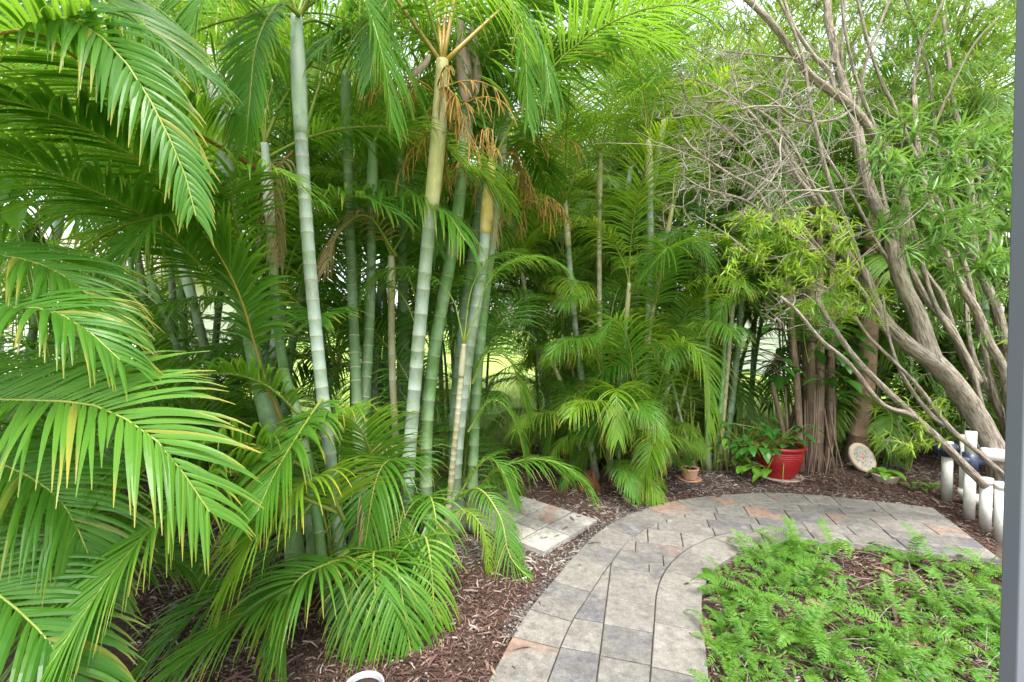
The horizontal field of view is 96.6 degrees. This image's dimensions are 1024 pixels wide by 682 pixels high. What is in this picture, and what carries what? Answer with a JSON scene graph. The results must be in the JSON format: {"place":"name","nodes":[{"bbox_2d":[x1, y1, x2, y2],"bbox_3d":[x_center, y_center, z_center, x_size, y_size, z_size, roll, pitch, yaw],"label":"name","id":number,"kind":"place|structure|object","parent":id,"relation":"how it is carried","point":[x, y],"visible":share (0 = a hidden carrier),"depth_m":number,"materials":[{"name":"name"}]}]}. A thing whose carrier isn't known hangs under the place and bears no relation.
{"place":"outdoors","nodes":[
{"label":"outdoors","id":0,"kind":"place"},
{"bbox_2d":[0,444,1002,681],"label":"mulch bed","id":1,"kind":"object","parent":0,"point":[120,655],"visible":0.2,"depth_m":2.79,"materials":[{"name":"brown wood"}]},
{"bbox_2d":[0,174,96,631],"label":"climbing plant","id":2,"kind":"object","parent":1,"relation":"on","point":[10,218],"visible":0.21,"depth_m":2.37,"materials":[{"name":"green plant"}]},
{"bbox_2d":[0,42,227,531],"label":"screen palm","id":3,"kind":"object","parent":1,"relation":"on","point":[32,335],"visible":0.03,"depth_m":4.49,"materials":[{"name":"plant"}]},
{"bbox_2d":[0,0,313,681],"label":"palm clump","id":4,"kind":"object","parent":1,"relation":"on","point":[47,575],"visible":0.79,"depth_m":1.38,"materials":[{"name":"green plant"}]},
{"bbox_2d":[0,0,377,502],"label":"screen palm","id":5,"kind":"object","parent":1,"relation":"on","point":[159,342],"visible":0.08,"depth_m":4.46,"materials":[{"name":"plant"}]},
{"bbox_2d":[0,26,487,552],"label":"screen palm","id":6,"kind":"object","parent":1,"relation":"on","point":[338,198],"visible":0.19,"depth_m":3.56,"materials":[{"name":"green plant"}]},
{"bbox_2d":[0,0,581,681],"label":"palm clump","id":7,"kind":"object","parent":1,"relation":"on","point":[296,496],"visible":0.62,"depth_m":2.18,"materials":[{"name":"plant"}]},
{"bbox_2d":[97,0,543,462],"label":"screen palm","id":8,"kind":"object","parent":1,"relation":"on","point":[313,71],"visible":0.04,"depth_m":4.84,"materials":[{"name":"plant"}]},
{"bbox_2d":[346,670,383,681],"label":"bucket","id":9,"kind":"object","parent":1,"relation":"on","point":[369,676],"visible":1,"depth_m":1.84,"materials":[{"name":"white plastic"}]},
{"bbox_2d":[262,0,738,676],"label":"palm clump","id":10,"kind":"object","parent":1,"relation":"on","point":[396,594],"visible":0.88,"depth_m":3.12,"materials":[{"name":"plant"}]},
{"bbox_2d":[433,480,596,554],"bbox_3d":[-0.175,1.453,3.949,1.668,0.064,0.697,1,2,41],"label":"paver pad","id":11,"kind":"object","parent":1,"relation":"on","point":[553,522],"visible":0.35,"depth_m":3.60,"materials":[{"name":"grey stone"}]},
{"bbox_2d":[445,182,682,472],"bbox_3d":[0.644,-0.327,6.114,2.802,3.904,3.061,-1,2,-38],"label":"palm clump","id":12,"kind":"object","parent":1,"relation":"on","point":[553,336],"visible":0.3,"depth_m":5.71,"materials":[{"name":"green plant"}]},
{"bbox_2d":[496,499,679,637],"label":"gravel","id":13,"kind":"structure","parent":1,"relation":"on","point":[581,545],"depth_m":2.90,"materials":[{"name":"grey gravel"}]},
{"bbox_2d":[435,0,801,506],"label":"palm clump","id":14,"kind":"object","parent":1,"relation":"on","point":[638,472],"visible":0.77,"depth_m":4.37,"materials":[{"name":"plant"}]},
{"bbox_2d":[536,273,763,479],"bbox_3d":[1.424,0.425,5.272,2.544,2.144,2.660,0,1,17],"label":"palm clump","id":15,"kind":"object","parent":1,"relation":"on","point":[668,363],"visible":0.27,"depth_m":4.65,"materials":[{"name":"green plant"}]},
{"bbox_2d":[678,465,701,482],"bbox_3d":[1.841,1.374,4.726,0.232,0.130,0.232,0,1,0],"label":"terracotta pot","id":16,"kind":"object","parent":1,"relation":"on","point":[693,472],"visible":0.88,"depth_m":4.67,"materials":[{"name":"ceramic"}]},
{"bbox_2d":[675,440,703,468],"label":"young plant","id":17,"kind":"object","parent":16,"relation":"on","point":[688,459],"visible":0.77,"depth_m":4.71,"materials":[{"name":"green plant"}]},
{"bbox_2d":[686,660,740,681],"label":"fern","id":18,"kind":"object","parent":1,"relation":"on","point":[697,676],"visible":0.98,"depth_m":1.89,"materials":[{"name":"green plant"}]},
{"bbox_2d":[685,609,749,667],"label":"fern","id":19,"kind":"object","parent":1,"relation":"on","point":[710,639],"visible":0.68,"depth_m":2.21,"materials":[{"name":"green plant"}]},
{"bbox_2d":[565,46,874,472],"bbox_3d":[2.255,-0.959,5.391,3.538,4.787,2.893,0,1,0],"label":"palm clump","id":20,"kind":"object","parent":1,"relation":"on","point":[711,464],"visible":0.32,"depth_m":5.08,"materials":[{"name":"green plant"}]},
{"bbox_2d":[703,602,738,636],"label":"fern","id":21,"kind":"object","parent":1,"relation":"on","point":[719,629],"visible":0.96,"depth_m":2.30,"materials":[{"name":"green plant"}]},
{"bbox_2d":[689,582,767,608],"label":"fern","id":22,"kind":"object","parent":1,"relation":"on","point":[724,596],"visible":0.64,"depth_m":2.50,"materials":[{"name":"green plant"}]},
{"bbox_2d":[697,553,762,595],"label":"fern","id":23,"kind":"object","parent":1,"relation":"on","point":[714,583],"visible":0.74,"depth_m":2.69,"materials":[{"name":"green plant"}]},
{"bbox_2d":[702,639,761,674],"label":"fern","id":24,"kind":"object","parent":1,"relation":"on","point":[725,663],"visible":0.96,"depth_m":2.07,"materials":[{"name":"green plant"}]},
{"bbox_2d":[706,601,764,633],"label":"fern","id":25,"kind":"object","parent":1,"relation":"on","point":[752,616],"visible":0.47,"depth_m":2.35,"materials":[{"name":"green plant"}]},
{"bbox_2d":[690,573,784,625],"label":"fern","id":26,"kind":"object","parent":1,"relation":"on","point":[758,598],"visible":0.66,"depth_m":2.53,"materials":[{"name":"green plant"}]},
{"bbox_2d":[727,527,773,566],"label":"fern","id":27,"kind":"object","parent":1,"relation":"on","point":[745,550],"visible":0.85,"depth_m":3.05,"materials":[{"name":"green plant"}]},
{"bbox_2d":[719,597,786,679],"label":"fern","id":28,"kind":"object","parent":1,"relation":"on","point":[738,633],"visible":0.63,"depth_m":2.22,"materials":[{"name":"green plant"}]},
{"bbox_2d":[731,601,786,648],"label":"fern","id":29,"kind":"object","parent":1,"relation":"on","point":[768,637],"visible":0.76,"depth_m":2.23,"materials":[{"name":"green plant"}]},
{"bbox_2d":[731,625,789,681],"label":"fern","id":30,"kind":"object","parent":1,"relation":"on","point":[751,662],"visible":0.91,"depth_m":2.02,"materials":[{"name":"green plant"}]},
{"bbox_2d":[728,575,801,646],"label":"fern","id":31,"kind":"object","parent":1,"relation":"on","point":[733,594],"visible":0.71,"depth_m":2.40,"materials":[{"name":"green plant"}]},
{"bbox_2d":[735,531,794,562],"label":"fern","id":32,"kind":"object","parent":1,"relation":"on","point":[764,545],"visible":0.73,"depth_m":3.06,"materials":[{"name":"green plant"}]},
{"bbox_2d":[745,529,808,557],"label":"fern","id":33,"kind":"object","parent":1,"relation":"on","point":[768,537],"visible":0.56,"depth_m":3.20,"materials":[{"name":"green plant"}]},
{"bbox_2d":[735,556,822,606],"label":"fern","id":34,"kind":"object","parent":1,"relation":"on","point":[784,574],"visible":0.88,"depth_m":2.66,"materials":[{"name":"green plant"}]},
{"bbox_2d":[755,439,806,482],"bbox_3d":[2.831,1.263,4.827,0.486,0.348,0.486,0,1,0],"label":"plant pot","id":35,"kind":"object","parent":1,"relation":"on","point":[791,458],"visible":0.71,"depth_m":4.67,"materials":[{"name":"red ceramic"}]},
{"bbox_2d":[695,405,803,466],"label":"umbrella plant","id":36,"kind":"object","parent":35,"relation":"in","point":[745,438],"visible":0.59,"depth_m":4.82,"materials":[{"name":"green plant"}]},
{"bbox_2d":[721,418,823,482],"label":"potted plant","id":37,"kind":"object","parent":35,"relation":"in","point":[767,454],"visible":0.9,"depth_m":4.65,"materials":[{"name":"green plant"}]},
{"bbox_2d":[765,539,809,566],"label":"fern","id":38,"kind":"object","parent":1,"relation":"on","point":[787,549],"visible":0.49,"depth_m":2.99,"materials":[{"name":"green plant"}]},
{"bbox_2d":[759,514,820,554],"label":"fern","id":39,"kind":"object","parent":1,"relation":"on","point":[787,521],"visible":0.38,"depth_m":3.26,"materials":[{"name":"green plant"}]},
{"bbox_2d":[761,548,818,578],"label":"fern","id":40,"kind":"object","parent":1,"relation":"on","point":[793,564],"visible":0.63,"depth_m":2.87,"materials":[{"name":"green plant"}]},
{"bbox_2d":[765,594,828,664],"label":"fern","id":41,"kind":"object","parent":1,"relation":"on","point":[782,636],"visible":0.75,"depth_m":2.20,"materials":[{"name":"green plant"}]},
{"bbox_2d":[765,556,842,599],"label":"fern","id":42,"kind":"object","parent":1,"relation":"on","point":[802,580],"visible":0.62,"depth_m":2.72,"materials":[{"name":"green plant"}]},
{"bbox_2d":[766,598,844,649],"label":"fern","id":43,"kind":"object","parent":1,"relation":"on","point":[800,625],"visible":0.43,"depth_m":2.33,"materials":[{"name":"green plant"}]},
{"bbox_2d":[596,0,1015,509],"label":"tree","id":44,"kind":"object","parent":1,"relation":"on","point":[921,346],"visible":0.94,"depth_m":3.49,"materials":[{"name":"green plant"}]},
{"bbox_2d":[781,548,844,577],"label":"fern","id":45,"kind":"object","parent":1,"relation":"on","point":[811,556],"visible":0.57,"depth_m":2.86,"materials":[{"name":"green plant"}]},
{"bbox_2d":[752,239,889,441],"bbox_3d":[3.520,0.106,5.321,1.976,2.692,1.130,-1,2,-38],"label":"shade plant","id":46,"kind":"object","parent":1,"relation":"on","point":[779,380],"visible":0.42,"depth_m":5.07,"materials":[{"name":"green plant"}]},
{"bbox_2d":[796,555,858,584],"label":"fern","id":47,"kind":"object","parent":1,"relation":"on","point":[823,569],"visible":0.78,"depth_m":2.76,"materials":[{"name":"green plant"}]},
{"bbox_2d":[783,592,879,665],"bbox_3d":[1.543,1.397,2.156,0.408,0.212,0.380,0,1,0],"label":"fern","id":48,"kind":"object","parent":1,"relation":"on","point":[808,611],"visible":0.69,"depth_m":2.20,"materials":[{"name":"green plant"}]},
{"bbox_2d":[814,518,854,558],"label":"fern","id":49,"kind":"object","parent":1,"relation":"on","point":[836,547],"visible":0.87,"depth_m":3.19,"materials":[{"name":"green plant"}]},
{"bbox_2d":[660,40,1013,474],"bbox_3d":[3.675,-0.912,5.210,3.541,4.688,3.020,0,1,0],"label":"palm clump","id":50,"kind":"object","parent":1,"relation":"on","point":[816,406],"visible":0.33,"depth_m":4.99,"materials":[{"name":"green plant"}]},
{"bbox_2d":[791,626,886,681],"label":"fern","id":51,"kind":"object","parent":1,"relation":"on","point":[831,656],"visible":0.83,"depth_m":2.09,"materials":[{"name":"green plant"}]},
{"bbox_2d":[818,576,865,617],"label":"fern","id":52,"kind":"object","parent":1,"relation":"on","point":[830,582],"visible":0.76,"depth_m":2.58,"materials":[{"name":"green plant"}]},
{"bbox_2d":[703,547,999,681],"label":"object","id":53,"kind":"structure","parent":1,"relation":"on","point":[866,585],"depth_m":2.49,"materials":[{"name":"green plant"}]},
{"bbox_2d":[814,650,895,681],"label":"fern","id":54,"kind":"object","parent":1,"relation":"on","point":[858,671],"visible":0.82,"depth_m":1.93,"materials":[{"name":"green plant"}]},
{"bbox_2d":[709,540,1001,681],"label":"ground cover","id":55,"kind":"object","parent":1,"relation":"on","point":[963,668],"visible":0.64,"depth_m":2.28,"materials":[{"name":"green plant"}]},
{"bbox_2d":[699,4,1015,468],"bbox_3d":[4.741,-1.156,6.124,4.653,5.455,4.156,0,1,0],"label":"screen palm","id":56,"kind":"object","parent":1,"relation":"on","point":[879,423],"visible":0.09,"depth_m":5.20,"materials":[{"name":"green plant"}]},
{"bbox_2d":[848,443,875,472],"bbox_3d":[3.831,1.278,4.991,0.324,0.324,0.041,0,-27,-14],"label":"stepping stone","id":57,"kind":"object","parent":1,"relation":"on","point":[861,457],"visible":0.99,"depth_m":4.97,"materials":[{"name":"beige stone"}]},
{"bbox_2d":[736,0,1015,462],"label":"palm tree","id":58,"kind":"object","parent":1,"relation":"on","point":[858,430],"visible":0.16,"depth_m":5.26,"materials":[{"name":"green plant"}]},
{"bbox_2d":[850,639,904,681],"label":"fern","id":59,"kind":"object","parent":1,"relation":"on","point":[892,674],"visible":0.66,"depth_m":2.04,"materials":[{"name":"green plant"}]},
{"bbox_2d":[870,471,899,483],"bbox_3d":[3.824,1.408,4.677,0.236,0.104,0.236,0,1,0],"label":"pot","id":60,"kind":"object","parent":1,"relation":"on","point":[892,479],"visible":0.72,"depth_m":4.62,"materials":[{"name":"grey concrete"}]},
{"bbox_2d":[855,624,930,662],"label":"fern","id":61,"kind":"object","parent":1,"relation":"on","point":[877,640],"visible":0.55,"depth_m":2.20,"materials":[{"name":"green plant"}]},
{"bbox_2d":[866,572,922,614],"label":"fern","id":62,"kind":"object","parent":1,"relation":"on","point":[888,585],"visible":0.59,"depth_m":2.59,"materials":[{"name":"green plant"}]},
{"bbox_2d":[859,592,936,621],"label":"fern","id":63,"kind":"object","parent":1,"relation":"on","point":[908,611],"visible":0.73,"depth_m":2.42,"materials":[{"name":"green plant"}]},
{"bbox_2d":[849,603,951,681],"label":"fern","id":64,"kind":"object","parent":1,"relation":"on","point":[913,663],"visible":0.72,"depth_m":2.06,"materials":[{"name":"green plant"}]},
{"bbox_2d":[861,536,948,576],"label":"fern","id":65,"kind":"object","parent":1,"relation":"on","point":[912,557],"visible":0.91,"depth_m":3.00,"materials":[{"name":"green plant"}]},
{"bbox_2d":[864,622,946,676],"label":"fern","id":66,"kind":"object","parent":1,"relation":"on","point":[900,650],"visible":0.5,"depth_m":2.07,"materials":[{"name":"green plant"}]},
{"bbox_2d":[826,590,997,668],"bbox_3d":[1.953,1.428,2.237,0.406,0.142,0.580,-1,1,-25],"label":"fern","id":67,"kind":"object","parent":1,"relation":"on","point":[931,633],"visible":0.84,"depth_m":2.24,"materials":[{"name":"green plant"}]},
{"bbox_2d":[895,644,972,681],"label":"fern","id":68,"kind":"object","parent":1,"relation":"on","point":[951,653],"visible":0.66,"depth_m":2.07,"materials":[{"name":"green plant"}]},
{"bbox_2d":[916,657,953,681],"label":"fern","id":69,"kind":"object","parent":1,"relation":"on","point":[934,671],"visible":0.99,"depth_m":1.91,"materials":[{"name":"green plant"}]},
{"bbox_2d":[910,581,969,622],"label":"fern","id":70,"kind":"object","parent":1,"relation":"on","point":[936,599],"visible":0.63,"depth_m":2.47,"materials":[{"name":"green plant"}]},
{"bbox_2d":[908,639,978,656],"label":"fern","id":71,"kind":"object","parent":1,"relation":"on","point":[931,649],"visible":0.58,"depth_m":2.15,"materials":[{"name":"green plant"}]},
{"bbox_2d":[899,522,998,579],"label":"fern","id":72,"kind":"object","parent":1,"relation":"on","point":[932,570],"visible":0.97,"depth_m":2.91,"materials":[{"name":"green plant"}]},
{"bbox_2d":[932,657,998,681],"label":"fern","id":73,"kind":"object","parent":1,"relation":"on","point":[980,672],"visible":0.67,"depth_m":2.03,"materials":[{"name":"green plant"}]},
{"bbox_2d":[932,430,1004,543],"bbox_3d":[4.231,1.106,3.734,1.409,0.753,0.899,0,1,0],"label":"pvc pipework","id":74,"kind":"object","parent":1,"relation":"on","point":[969,497],"visible":0.68,"depth_m":3.67,"materials":[{"name":"white plastic"}]},
{"bbox_2d":[939,594,999,643],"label":"fern","id":75,"kind":"object","parent":1,"relation":"on","point":[955,631],"visible":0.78,"depth_m":2.30,"materials":[{"name":"green plant"}]},
{"bbox_2d":[941,547,1001,582],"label":"fern","id":76,"kind":"object","parent":1,"relation":"on","point":[973,558],"visible":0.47,"depth_m":2.92,"materials":[{"name":"green plant"}]},
{"bbox_2d":[946,595,1000,640],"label":"fern","id":77,"kind":"object","parent":1,"relation":"on","point":[988,627],"visible":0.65,"depth_m":2.33,"materials":[{"name":"green plant"}]},
{"bbox_2d":[951,621,999,668],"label":"fern","id":78,"kind":"object","parent":1,"relation":"on","point":[983,632],"visible":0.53,"depth_m":2.22,"materials":[{"name":"green plant"}]},
{"bbox_2d":[952,567,1000,638],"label":"fern","id":79,"kind":"object","parent":1,"relation":"on","point":[978,599],"visible":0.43,"depth_m":2.40,"materials":[{"name":"green plant"}]},
{"bbox_2d":[953,568,1000,607],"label":"fern","id":80,"kind":"object","parent":1,"relation":"on","point":[982,584],"visible":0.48,"depth_m":2.59,"materials":[{"name":"green plant"}]},
{"bbox_2d":[999,0,1023,681],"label":"metal post","id":81,"kind":"object","parent":1,"relation":"on","point":[1011,665],"visible":1,"depth_m":1.15,"materials":[{"name":"grey metal"}]},
{"bbox_2d":[1,0,1015,327],"label":"sky","id":82,"kind":"structure","parent":0,"point":[730,3],"materials":[{"name":"white"}]},
{"bbox_2d":[87,331,965,453],"bbox_3d":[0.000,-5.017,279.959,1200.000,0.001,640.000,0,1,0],"label":"lawn","id":83,"kind":"structure","parent":0,"point":[495,367],"depth_m":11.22,"materials":[{"name":"green plant"}]},
{"bbox_2d":[0,234,296,382],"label":"house","id":84,"kind":"structure","parent":83,"relation":"on","point":[208,325],"depth_m":12.56,"materials":[{"name":"paint"}]},
{"bbox_2d":[0,10,329,407],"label":"screen palm","id":85,"kind":"object","parent":83,"relation":"on","point":[156,275],"visible":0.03,"depth_m":7.28,"materials":[{"name":"plant"}]},
{"bbox_2d":[261,2,570,440],"bbox_3d":[-1.373,-1.110,6.099,3.918,5.039,4.838,-1,2,-33],"label":"screen palm","id":86,"kind":"object","parent":83,"relation":"on","point":[384,297],"visible":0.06,"depth_m":5.73,"materials":[{"name":"green plant"}]},
{"bbox_2d":[287,309,581,354],"bbox_3d":[-1.053,-0.622,29.849,42.511,3.318,4.911,0,1,0],"label":"hedge","id":87,"kind":"object","parent":83,"relation":"on","point":[446,349],"visible":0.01,"depth_m":29.81,"materials":[{"name":"green plant"}]},
{"bbox_2d":[324,48,583,433],"bbox_3d":[-0.953,-1.180,6.856,4.677,5.146,4.038,0,1,0],"label":"screen palm","id":88,"kind":"object","parent":83,"relation":"on","point":[440,392],"visible":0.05,"depth_m":6.41,"materials":[{"name":"plant"}]},
{"bbox_2d":[387,162,571,413],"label":"screen palm","id":89,"kind":"object","parent":83,"relation":"on","point":[446,365],"visible":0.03,"depth_m":8.48,"materials":[{"name":"plant"}]},
{"bbox_2d":[448,112,717,428],"bbox_3d":[0.899,-1.079,7.471,4.388,4.916,4.297,0,1,0],"label":"screen palm","id":90,"kind":"object","parent":83,"relation":"on","point":[579,184],"visible":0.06,"depth_m":6.50,"materials":[{"name":"green plant"}]},
{"bbox_2d":[502,103,705,372],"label":"screen palm","id":91,"kind":"object","parent":83,"relation":"on","point":[611,168],"depth_m":8.14,"materials":[{"name":"plant"}]},
{"bbox_2d":[494,35,715,398],"bbox_3d":[1.278,-1.291,7.754,4.196,5.386,4.328,1,2,31],"label":"screen palm","id":92,"kind":"object","parent":83,"relation":"on","point":[632,166],"visible":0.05,"depth_m":6.76,"materials":[{"name":"plant"}]},
{"bbox_2d":[496,1,773,319],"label":"leafy tree","id":93,"kind":"object","parent":83,"relation":"on","point":[697,27],"visible":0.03,"depth_m":7.88,"materials":[{"name":"green plant"}]},
{"bbox_2d":[532,29,759,421],"bbox_3d":[2.263,-1.770,8.050,4.537,6.597,4.486,0,1,0],"label":"screen palm","id":94,"kind":"object","parent":83,"relation":"on","point":[622,173],"visible":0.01,"depth_m":7.28,"materials":[{"name":"plant"}]},
{"bbox_2d":[556,1,824,282],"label":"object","id":95,"kind":"object","parent":83,"relation":"on","point":[739,16],"visible":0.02,"depth_m":8.65,"materials":[{"name":"green plant"}]},
{"bbox_2d":[579,19,860,441],"bbox_3d":[3.178,-1.733,7.384,4.148,6.473,4.514,0,1,0],"label":"screen palm","id":96,"kind":"object","parent":83,"relation":"on","point":[751,404],"visible":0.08,"depth_m":6.13,"materials":[{"name":"green plant"}]},
{"bbox_2d":[576,0,892,435],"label":"screen palm","id":97,"kind":"object","parent":83,"relation":"on","point":[752,322],"visible":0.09,"depth_m":5.93,"materials":[{"name":"plant"}]},
{"bbox_2d":[671,86,852,414],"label":"screen palm","id":98,"kind":"object","parent":83,"relation":"on","point":[753,366],"visible":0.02,"depth_m":8.36,"materials":[{"name":"green plant"}]},
{"bbox_2d":[682,1,1010,307],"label":"leafy tree","id":99,"kind":"object","parent":83,"relation":"on","point":[845,65],"visible":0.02,"depth_m":6.71,"materials":[{"name":"green plant"}]},
{"bbox_2d":[704,0,1012,334],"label":"leafy tree","id":100,"kind":"object","parent":83,"relation":"on","point":[846,14],"depth_m":7.97,"materials":[{"name":"green plant"}]},
{"bbox_2d":[710,260,1008,375],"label":"house","id":101,"kind":"structure","parent":83,"relation":"on","point":[762,346],"depth_m":16.13,"materials":[{"name":"paint"}]},
{"bbox_2d":[762,0,1015,464],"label":"screen palm","id":102,"kind":"object","parent":83,"relation":"on","point":[985,308],"visible":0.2,"depth_m":4.97,"materials":[{"name":"plant"}]},
{"bbox_2d":[800,105,1012,432],"bbox_3d":[6.639,-0.935,6.439,4.524,4.878,4.208,0,1,0],"label":"screen palm","id":103,"kind":"object","parent":83,"relation":"on","point":[941,345],"visible":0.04,"depth_m":6.08,"materials":[{"name":"green plant"}]},
{"bbox_2d":[548,515,917,681],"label":"path bedding","id":104,"kind":"object","parent":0,"point":[605,613],"visible":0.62,"depth_m":2.36,"materials":[{"name":"sand"}]},
{"bbox_2d":[489,493,1001,681],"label":"paver path","id":105,"kind":"structure","parent":0,"point":[574,593],"depth_m":2.85,"materials":[{"name":"grey stone"}]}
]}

